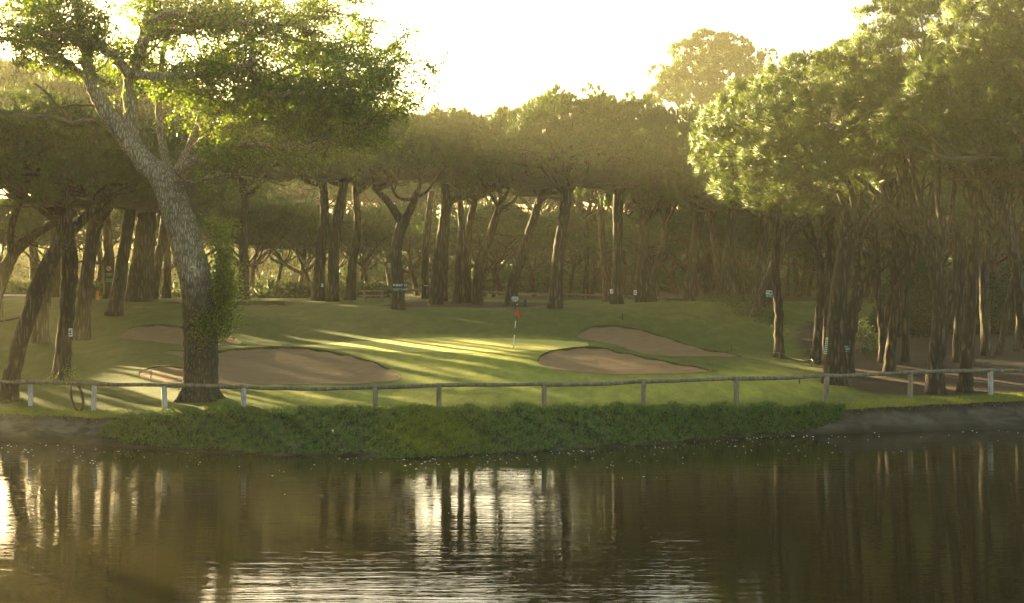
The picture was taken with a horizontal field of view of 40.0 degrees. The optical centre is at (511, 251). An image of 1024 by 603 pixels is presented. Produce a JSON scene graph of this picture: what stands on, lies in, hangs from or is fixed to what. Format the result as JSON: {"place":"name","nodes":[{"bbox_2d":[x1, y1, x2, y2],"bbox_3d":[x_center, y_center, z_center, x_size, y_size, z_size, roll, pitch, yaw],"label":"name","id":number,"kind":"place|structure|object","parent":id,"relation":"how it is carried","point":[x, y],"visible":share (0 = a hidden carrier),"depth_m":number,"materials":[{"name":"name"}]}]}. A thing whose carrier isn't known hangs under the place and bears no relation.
{"place":"outdoors","nodes":[
{"label":"outdoors","id":0,"kind":"place"},
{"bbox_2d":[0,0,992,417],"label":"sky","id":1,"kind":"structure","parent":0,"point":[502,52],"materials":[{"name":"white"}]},
{"bbox_2d":[0,429,1023,602],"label":"water","id":2,"kind":"structure","parent":0,"point":[915,517],"depth_m":37.15,"materials":[{"name":"black liquid"}]},
{"bbox_2d":[0,291,1023,417],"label":"ground","id":3,"kind":"structure","parent":0,"point":[106,353],"depth_m":70.33,"materials":[{"name":"green plant"}]},
{"bbox_2d":[0,196,48,265],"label":"background pine","id":4,"kind":"object","parent":3,"relation":"on","point":[20,221],"visible":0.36,"depth_m":111.38,"materials":[{"name":"green plant"}]},
{"bbox_2d":[0,56,99,309],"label":"umbrella pine","id":5,"kind":"object","parent":3,"relation":"on","point":[15,250],"visible":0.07,"depth_m":87.65,"materials":[{"name":"brown plant"}]},
{"bbox_2d":[0,72,109,343],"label":"umbrella pine","id":6,"kind":"object","parent":3,"relation":"on","point":[40,334],"visible":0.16,"depth_m":74.62,"materials":[{"name":"green plant"}]},
{"bbox_2d":[0,205,117,279],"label":"background pine","id":7,"kind":"object","parent":3,"relation":"on","point":[39,217],"visible":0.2,"depth_m":112.81,"materials":[{"name":"green plant"}]},
{"bbox_2d":[0,88,159,380],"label":"umbrella pine","id":8,"kind":"object","parent":3,"relation":"on","point":[24,151],"visible":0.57,"depth_m":61.69,"materials":[{"name":"green plant"}]},
{"bbox_2d":[66,57,121,298],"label":"umbrella pine","id":9,"kind":"object","parent":3,"relation":"on","point":[108,247],"visible":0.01,"depth_m":97.72,"materials":[{"name":"brown plant"}]},
{"bbox_2d":[0,135,193,402],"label":"umbrella pine","id":10,"kind":"object","parent":3,"relation":"on","point":[95,202],"visible":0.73,"depth_m":57.53,"materials":[{"name":"green plant"}]},
{"bbox_2d":[4,58,193,339],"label":"umbrella pine","id":11,"kind":"object","parent":3,"relation":"on","point":[82,325],"visible":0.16,"depth_m":76.66,"materials":[{"name":"green plant"}]},
{"bbox_2d":[42,208,158,295],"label":"background pine","id":12,"kind":"object","parent":3,"relation":"on","point":[115,216],"visible":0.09,"depth_m":112.31,"materials":[{"name":"green plant"}]},
{"bbox_2d":[76,66,214,315],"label":"umbrella pine","id":13,"kind":"object","parent":3,"relation":"on","point":[115,306],"visible":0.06,"depth_m":85.66,"materials":[{"name":"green plant"}]},
{"bbox_2d":[138,367,182,381],"bbox_3d":[-15.585,5.477,62.920,2.215,0.347,4.515,0,0,-22],"label":"sand bunker","id":14,"kind":"object","parent":3,"relation":"on","point":[166,374],"visible":0.83,"depth_m":62.93},
{"bbox_2d":[114,56,228,301],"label":"umbrella pine","id":15,"kind":"object","parent":3,"relation":"on","point":[140,281],"visible":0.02,"depth_m":94.40,"materials":[{"name":"brown plant"}]},
{"bbox_2d":[121,326,240,345],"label":"sand bunker","id":16,"kind":"object","parent":3,"relation":"on","point":[168,335],"visible":0.69,"depth_m":79.19},
{"bbox_2d":[147,79,228,299],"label":"umbrella pine","id":17,"kind":"object","parent":3,"relation":"on","point":[159,253],"visible":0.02,"depth_m":96.75,"materials":[{"name":"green plant"}]},
{"bbox_2d":[121,181,263,255],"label":"background pine","id":18,"kind":"object","parent":3,"relation":"on","point":[207,243],"visible":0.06,"depth_m":111.37,"materials":[{"name":"green plant"}]},
{"bbox_2d":[161,98,238,297],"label":"umbrella pine","id":19,"kind":"object","parent":3,"relation":"on","point":[166,289],"visible":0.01,"depth_m":100.77,"materials":[{"name":"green plant"}]},
{"bbox_2d":[0,0,451,402],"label":"pine tree","id":20,"kind":"object","parent":3,"relation":"on","point":[303,128],"visible":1,"depth_m":55.90,"materials":[{"name":"green plant"}]},
{"bbox_2d":[196,179,314,279],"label":"background pine","id":21,"kind":"object","parent":3,"relation":"on","point":[277,196],"visible":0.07,"depth_m":117.07,"materials":[{"name":"green plant"}]},
{"bbox_2d":[197,192,316,296],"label":"background pine","id":22,"kind":"object","parent":3,"relation":"on","point":[230,208],"visible":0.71,"depth_m":107.98,"materials":[{"name":"green plant"}]},
{"bbox_2d":[215,97,310,298],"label":"umbrella pine","id":23,"kind":"object","parent":3,"relation":"on","point":[243,236],"visible":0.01,"depth_m":101.71,"materials":[{"name":"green plant"}]},
{"bbox_2d":[232,211,318,281],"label":"background pine","id":24,"kind":"object","parent":3,"relation":"on","point":[282,265],"visible":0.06,"depth_m":117.65,"materials":[{"name":"green plant"}]},
{"bbox_2d":[230,101,356,300],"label":"umbrella pine","id":25,"kind":"object","parent":3,"relation":"on","point":[318,292],"visible":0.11,"depth_m":98.67,"materials":[{"name":"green plant"}]},
{"bbox_2d":[256,159,352,281],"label":"background pine","id":26,"kind":"object","parent":3,"relation":"on","point":[308,196],"visible":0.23,"depth_m":123.70,"materials":[{"name":"green plant"}]},
{"bbox_2d":[248,197,365,289],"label":"background pine","id":27,"kind":"object","parent":3,"relation":"on","point":[303,220],"visible":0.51,"depth_m":110.91,"materials":[{"name":"green plant"}]},
{"bbox_2d":[218,348,399,384],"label":"sand bunker","id":28,"kind":"object","parent":3,"relation":"on","point":[283,366],"visible":0.78,"depth_m":65.93},
{"bbox_2d":[277,106,405,301],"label":"umbrella pine","id":29,"kind":"object","parent":3,"relation":"on","point":[332,294],"visible":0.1,"depth_m":97.67,"materials":[{"name":"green plant"}]},
{"bbox_2d":[315,202,407,283],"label":"background pine","id":30,"kind":"object","parent":3,"relation":"on","point":[380,217],"visible":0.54,"depth_m":115.02,"materials":[{"name":"green plant"}]},
{"bbox_2d":[322,100,414,299],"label":"umbrella pine","id":31,"kind":"object","parent":3,"relation":"on","point":[350,291],"visible":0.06,"depth_m":99.75,"materials":[{"name":"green plant"}]},
{"bbox_2d":[326,218,415,281],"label":"background pine","id":32,"kind":"object","parent":3,"relation":"on","point":[374,253],"visible":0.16,"depth_m":118.04,"materials":[{"name":"green plant"}]},
{"bbox_2d":[329,175,435,251],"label":"background pine","id":33,"kind":"object","parent":3,"relation":"on","point":[378,200],"visible":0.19,"depth_m":154.26,"materials":[{"name":"green plant"}]},
{"bbox_2d":[363,199,456,295],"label":"background pine","id":34,"kind":"object","parent":3,"relation":"on","point":[416,219],"visible":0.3,"depth_m":120.10,"materials":[{"name":"green plant"}]},
{"bbox_2d":[342,111,481,309],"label":"umbrella pine","id":35,"kind":"object","parent":3,"relation":"on","point":[427,131],"visible":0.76,"depth_m":89.09,"materials":[{"name":"green plant"}]},
{"bbox_2d":[382,180,469,262],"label":"background pine","id":36,"kind":"object","parent":3,"relation":"on","point":[437,199],"visible":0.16,"depth_m":151.57,"materials":[{"name":"green plant"}]},
{"bbox_2d":[421,191,433,298],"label":"umbrella pine","id":37,"kind":"object","parent":3,"relation":"on","point":[425,293],"visible":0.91,"depth_m":102.80,"materials":[{"name":"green plant"}]},
{"bbox_2d":[122,301,742,384],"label":"bunker edge","id":38,"kind":"object","parent":3,"relation":"on","point":[256,303],"visible":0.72,"depth_m":71.59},
{"bbox_2d":[386,101,505,304],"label":"umbrella pine","id":39,"kind":"object","parent":3,"relation":"on","point":[466,122],"visible":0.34,"depth_m":94.66,"materials":[{"name":"green plant"}]},
{"bbox_2d":[304,337,588,351],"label":"putting green","id":40,"kind":"object","parent":3,"relation":"on","point":[446,344],"visible":1,"depth_m":73.19,"materials":[{"name":"green plant"}]},
{"bbox_2d":[425,174,471,300],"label":"umbrella pine","id":41,"kind":"object","parent":3,"relation":"on","point":[445,279],"depth_m":98.79,"materials":[{"name":"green plant"}]},
{"bbox_2d":[423,111,498,303],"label":"umbrella pine","id":42,"kind":"object","parent":3,"relation":"on","point":[457,190],"visible":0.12,"depth_m":96.75,"materials":[{"name":"brown plant"}]},
{"bbox_2d":[434,117,513,302],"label":"umbrella pine","id":43,"kind":"object","parent":3,"relation":"on","point":[466,294],"visible":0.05,"depth_m":97.77,"materials":[{"name":"brown plant"}]},
{"bbox_2d":[431,211,526,296],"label":"background pine","id":44,"kind":"object","parent":3,"relation":"on","point":[473,250],"visible":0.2,"depth_m":116.36,"materials":[{"name":"green plant"}]},
{"bbox_2d":[431,201,550,294],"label":"background pine","id":45,"kind":"object","parent":3,"relation":"on","point":[499,285],"visible":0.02,"depth_m":123.97,"materials":[{"name":"green plant"}]},
{"bbox_2d":[450,201,545,296],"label":"background pine","id":46,"kind":"object","parent":3,"relation":"on","point":[486,211],"visible":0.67,"depth_m":113.42,"materials":[{"name":"green plant"}]},
{"bbox_2d":[461,105,549,304],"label":"umbrella pine","id":47,"kind":"object","parent":3,"relation":"on","point":[477,296],"visible":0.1,"depth_m":95.75,"materials":[{"name":"green plant"}]},
{"bbox_2d":[0,221,1011,297],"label":"woods","id":48,"kind":"object","parent":3,"relation":"on","point":[288,285],"visible":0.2,"depth_m":138.25,"materials":[{"name":"green plant"}]},
{"bbox_2d":[0,368,1023,411],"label":"wooden rail fence","id":49,"kind":"object","parent":3,"relation":"on","point":[439,386],"visible":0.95,"depth_m":54.80,"materials":[{"name":"grey wood"}]},
{"bbox_2d":[0,392,1023,417],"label":"lip grass","id":50,"kind":"structure","parent":3,"relation":"on","point":[97,414],"depth_m":56.64,"materials":[{"name":"green plant"}]},
{"bbox_2d":[376,287,681,301],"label":"rail fence","id":51,"kind":"object","parent":3,"relation":"on","point":[568,294],"visible":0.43,"depth_m":103.53,"materials":[{"name":"brown wood"}]},
{"bbox_2d":[482,213,579,296],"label":"background pine","id":52,"kind":"object","parent":3,"relation":"on","point":[546,219],"visible":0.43,"depth_m":115.81,"materials":[{"name":"green plant"}]},
{"bbox_2d":[487,91,586,304],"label":"umbrella pine","id":53,"kind":"object","parent":3,"relation":"on","point":[541,196],"visible":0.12,"depth_m":95.68,"materials":[{"name":"green plant"}]},
{"bbox_2d":[462,80,667,308],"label":"umbrella pine","id":54,"kind":"object","parent":3,"relation":"on","point":[601,109],"visible":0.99,"depth_m":87.22,"materials":[{"name":"green plant"}]},
{"bbox_2d":[531,202,626,293],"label":"background pine","id":55,"kind":"object","parent":3,"relation":"on","point":[592,218],"visible":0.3,"depth_m":117.15,"materials":[{"name":"green plant"}]},
{"bbox_2d":[532,165,630,296],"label":"background pine","id":56,"kind":"object","parent":3,"relation":"on","point":[586,269],"visible":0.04,"depth_m":116.13,"materials":[{"name":"brown plant"}]},
{"bbox_2d":[552,209,648,293],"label":"background pine","id":57,"kind":"object","parent":3,"relation":"on","point":[591,272],"visible":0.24,"depth_m":118.95,"materials":[{"name":"green plant"}]},
{"bbox_2d":[571,126,635,301],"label":"umbrella pine","id":58,"kind":"object","parent":3,"relation":"on","point":[606,285],"visible":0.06,"depth_m":99.78,"materials":[{"name":"green plant"}]},
{"bbox_2d":[538,348,709,374],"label":"sand bunker","id":59,"kind":"object","parent":3,"relation":"on","point":[604,361],"visible":0.93,"depth_m":67.66},
{"bbox_2d":[559,88,706,303],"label":"umbrella pine","id":60,"kind":"object","parent":3,"relation":"on","point":[651,112],"visible":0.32,"depth_m":93.83,"materials":[{"name":"green plant"}]},
{"bbox_2d":[583,212,686,295],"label":"background pine","id":61,"kind":"object","parent":3,"relation":"on","point":[593,239],"visible":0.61,"depth_m":112.99,"materials":[{"name":"green plant"}]},
{"bbox_2d":[597,136,694,301],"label":"umbrella pine","id":62,"kind":"object","parent":3,"relation":"on","point":[638,203],"visible":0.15,"depth_m":97.79,"materials":[{"name":"brown plant"}]},
{"bbox_2d":[624,122,685,301],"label":"umbrella pine","id":63,"kind":"object","parent":3,"relation":"on","point":[648,290],"visible":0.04,"depth_m":98.24,"materials":[{"name":"brown plant"}]},
{"bbox_2d":[578,326,737,356],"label":"sand bunker","id":64,"kind":"object","parent":3,"relation":"on","point":[640,341],"visible":0.91,"depth_m":76.97},
{"bbox_2d":[626,224,710,293],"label":"background pine","id":65,"kind":"object","parent":3,"relation":"on","point":[671,276],"visible":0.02,"depth_m":131.62,"materials":[{"name":"green plant"}]},
{"bbox_2d":[648,161,708,301],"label":"umbrella pine","id":66,"kind":"object","parent":3,"relation":"on","point":[666,217],"visible":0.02,"depth_m":100.78,"materials":[{"name":"brown plant"}]},
{"bbox_2d":[630,95,734,300],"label":"umbrella pine","id":67,"kind":"object","parent":3,"relation":"on","point":[690,113],"visible":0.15,"depth_m":95.64,"materials":[{"name":"green plant"}]},
{"bbox_2d":[628,202,751,296],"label":"background pine","id":68,"kind":"object","parent":3,"relation":"on","point":[686,213],"visible":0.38,"depth_m":113.47,"materials":[{"name":"green plant"}]},
{"bbox_2d":[674,197,720,299],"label":"umbrella pine","id":69,"kind":"object","parent":3,"relation":"on","point":[714,244],"visible":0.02,"depth_m":100.78,"materials":[{"name":"brown plant"}]},
{"bbox_2d":[645,26,778,293],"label":"tall pine","id":70,"kind":"object","parent":3,"relation":"on","point":[707,68],"visible":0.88,"depth_m":131.04,"materials":[{"name":"green plant"}]},
{"bbox_2d":[667,215,757,296],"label":"background pine","id":71,"kind":"object","parent":3,"relation":"on","point":[748,227],"visible":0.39,"depth_m":115.03,"materials":[{"name":"green plant"}]},
{"bbox_2d":[660,122,784,302],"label":"umbrella pine","id":72,"kind":"object","parent":3,"relation":"on","point":[726,272],"visible":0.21,"depth_m":92.61,"materials":[{"name":"green plant"}]},
{"bbox_2d":[706,212,770,293],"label":"background pine","id":73,"kind":"object","parent":3,"relation":"on","point":[746,267],"visible":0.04,"depth_m":127.91,"materials":[{"name":"green plant"}]},
{"bbox_2d":[700,290,787,333],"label":"bush","id":74,"kind":"object","parent":3,"relation":"on","point":[727,301],"visible":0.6,"depth_m":89.12,"materials":[{"name":"green plant"}]},
{"bbox_2d":[704,128,806,307],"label":"umbrella pine","id":75,"kind":"object","parent":3,"relation":"on","point":[762,253],"visible":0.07,"depth_m":93.69,"materials":[{"name":"brown plant"}]},
{"bbox_2d":[701,103,827,357],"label":"umbrella pine","id":76,"kind":"object","parent":3,"relation":"on","point":[776,288],"visible":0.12,"depth_m":72.12,"materials":[{"name":"green plant"}]},
{"bbox_2d":[739,207,829,304],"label":"umbrella pine","id":77,"kind":"object","parent":3,"relation":"on","point":[784,236],"visible":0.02,"depth_m":99.78,"materials":[{"name":"brown plant"}]},
{"bbox_2d":[746,219,825,295],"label":"background pine","id":78,"kind":"object","parent":3,"relation":"on","point":[787,291],"visible":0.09,"depth_m":119.18,"materials":[{"name":"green plant"}]},
{"bbox_2d":[686,38,900,385],"bbox_3d":[13.073,-1.925,62.882,9.917,15.922,8.069,0,0,-18],"label":"umbrella pine","id":79,"kind":"object","parent":3,"relation":"on","point":[757,153],"visible":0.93,"depth_m":61.92,"materials":[{"name":"green plant"}]},
{"bbox_2d":[749,194,859,316],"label":"umbrella pine","id":80,"kind":"object","parent":3,"relation":"on","point":[762,290],"visible":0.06,"depth_m":86.79,"materials":[{"name":"brown plant"}]},
{"bbox_2d":[746,217,865,296],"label":"background pine","id":81,"kind":"object","parent":3,"relation":"on","point":[805,273],"visible":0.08,"depth_m":116.69,"materials":[{"name":"green plant"}]},
{"bbox_2d":[753,147,875,362],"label":"umbrella pine","id":82,"kind":"object","parent":3,"relation":"on","point":[816,244],"visible":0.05,"depth_m":70.82,"materials":[{"name":"brown plant"}]},
{"bbox_2d":[724,44,909,256],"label":"background pine","id":83,"kind":"object","parent":3,"relation":"on","point":[832,122],"visible":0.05,"depth_m":110.46,"materials":[{"name":"green plant"}]},
{"bbox_2d":[807,144,898,360],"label":"umbrella pine","id":84,"kind":"object","parent":3,"relation":"on","point":[830,262],"visible":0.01,"depth_m":71.31,"materials":[{"name":"brown plant"}]},
{"bbox_2d":[812,208,899,303],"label":"background pine","id":85,"kind":"object","parent":3,"relation":"on","point":[872,286],"visible":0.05,"depth_m":102.73,"materials":[{"name":"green plant"}]},
{"bbox_2d":[854,315,878,355],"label":"bush","id":86,"kind":"object","parent":3,"relation":"on","point":[873,346],"visible":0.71,"depth_m":73.89,"materials":[{"name":"green plant"}]},
{"bbox_2d":[813,119,944,373],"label":"umbrella pine","id":87,"kind":"object","parent":3,"relation":"on","point":[860,289],"visible":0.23,"depth_m":65.76,"materials":[{"name":"green plant"}]},
{"bbox_2d":[874,231,885,362],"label":"umbrella pine","id":88,"kind":"object","parent":3,"relation":"on","point":[879,307],"visible":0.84,"depth_m":69.85,"materials":[{"name":"brown plant"}]},
{"bbox_2d":[867,148,922,340],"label":"umbrella pine","id":89,"kind":"object","parent":3,"relation":"on","point":[897,240],"visible":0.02,"depth_m":70.33,"materials":[{"name":"brown plant"}]},
{"bbox_2d":[900,245,911,361],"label":"umbrella pine","id":90,"kind":"object","parent":3,"relation":"on","point":[905,334],"visible":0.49,"depth_m":69.85,"materials":[{"name":"brown plant"}]},
{"bbox_2d":[860,251,952,337],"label":"dark bush","id":91,"kind":"object","parent":3,"relation":"on","point":[920,295],"visible":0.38,"depth_m":81.41,"materials":[{"name":"green plant"}]},
{"bbox_2d":[814,170,1021,308],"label":"background pine","id":92,"kind":"object","parent":3,"relation":"on","point":[963,207],"visible":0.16,"depth_m":94.65,"materials":[{"name":"green plant"}]},
{"bbox_2d":[855,120,985,371],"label":"umbrella pine","id":93,"kind":"object","parent":3,"relation":"on","point":[889,364],"visible":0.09,"depth_m":66.30,"materials":[{"name":"brown plant"}]},
{"bbox_2d":[820,0,1023,394],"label":"umbrella pine","id":94,"kind":"object","parent":3,"relation":"on","point":[892,30],"visible":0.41,"depth_m":60.83,"materials":[{"name":"green plant"}]},
{"bbox_2d":[874,0,1023,188],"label":"umbrella pine","id":95,"kind":"object","parent":3,"relation":"on","point":[1000,96],"visible":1,"depth_m":56.73,"materials":[{"name":"green plant"}]},
{"bbox_2d":[889,173,1023,300],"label":"background pine","id":96,"kind":"object","parent":3,"relation":"on","point":[980,212],"visible":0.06,"depth_m":96.69,"materials":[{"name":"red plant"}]},
{"bbox_2d":[951,239,967,362],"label":"umbrella pine","id":97,"kind":"object","parent":3,"relation":"on","point":[957,336],"visible":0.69,"depth_m":69.84,"materials":[{"name":"brown plant"}]},
{"bbox_2d":[915,116,1023,391],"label":"umbrella pine","id":98,"kind":"object","parent":3,"relation":"on","point":[967,360],"visible":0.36,"depth_m":61.36,"materials":[{"name":"green plant"}]},
{"bbox_2d":[917,143,1023,355],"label":"umbrella pine","id":99,"kind":"object","parent":3,"relation":"on","point":[991,229],"visible":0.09,"depth_m":72.29,"materials":[{"name":"brown plant"}]},
{"bbox_2d":[921,191,1023,304],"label":"background pine","id":100,"kind":"object","parent":3,"relation":"on","point":[996,261],"visible":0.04,"depth_m":99.61,"materials":[{"name":"green plant"}]},
{"bbox_2d":[948,269,1015,334],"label":"dark bush","id":101,"kind":"object","parent":3,"relation":"on","point":[996,316],"visible":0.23,"depth_m":81.45,"materials":[{"name":"green plant"}]},
{"bbox_2d":[954,18,1023,349],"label":"umbrella pine","id":102,"kind":"object","parent":3,"relation":"on","point":[1007,231],"visible":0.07,"depth_m":60.89,"materials":[{"name":"brown plant"}]},
{"bbox_2d":[961,155,1023,353],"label":"umbrella pine","id":103,"kind":"object","parent":3,"relation":"on","point":[1004,325],"visible":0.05,"depth_m":72.84,"materials":[{"name":"brown plant"}]},
{"bbox_2d":[1007,190,1023,351],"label":"umbrella pine","id":104,"kind":"object","parent":3,"relation":"on","point":[1017,346],"visible":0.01,"depth_m":73.93,"materials":[{"name":"brown plant"}]},
{"bbox_2d":[0,401,1023,457],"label":"pond bank","id":105,"kind":"structure","parent":0,"point":[998,416],"depth_m":55.75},
{"bbox_2d":[97,398,846,457],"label":"ice plants","id":106,"kind":"object","parent":105,"relation":"on","point":[253,430],"visible":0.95,"depth_m":52.66,"materials":[{"name":"green plant"}]},
{"bbox_2d":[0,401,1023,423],"bbox_3d":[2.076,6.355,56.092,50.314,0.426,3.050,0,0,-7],"label":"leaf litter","id":107,"kind":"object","parent":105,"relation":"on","point":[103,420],"visible":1,"depth_m":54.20,"materials":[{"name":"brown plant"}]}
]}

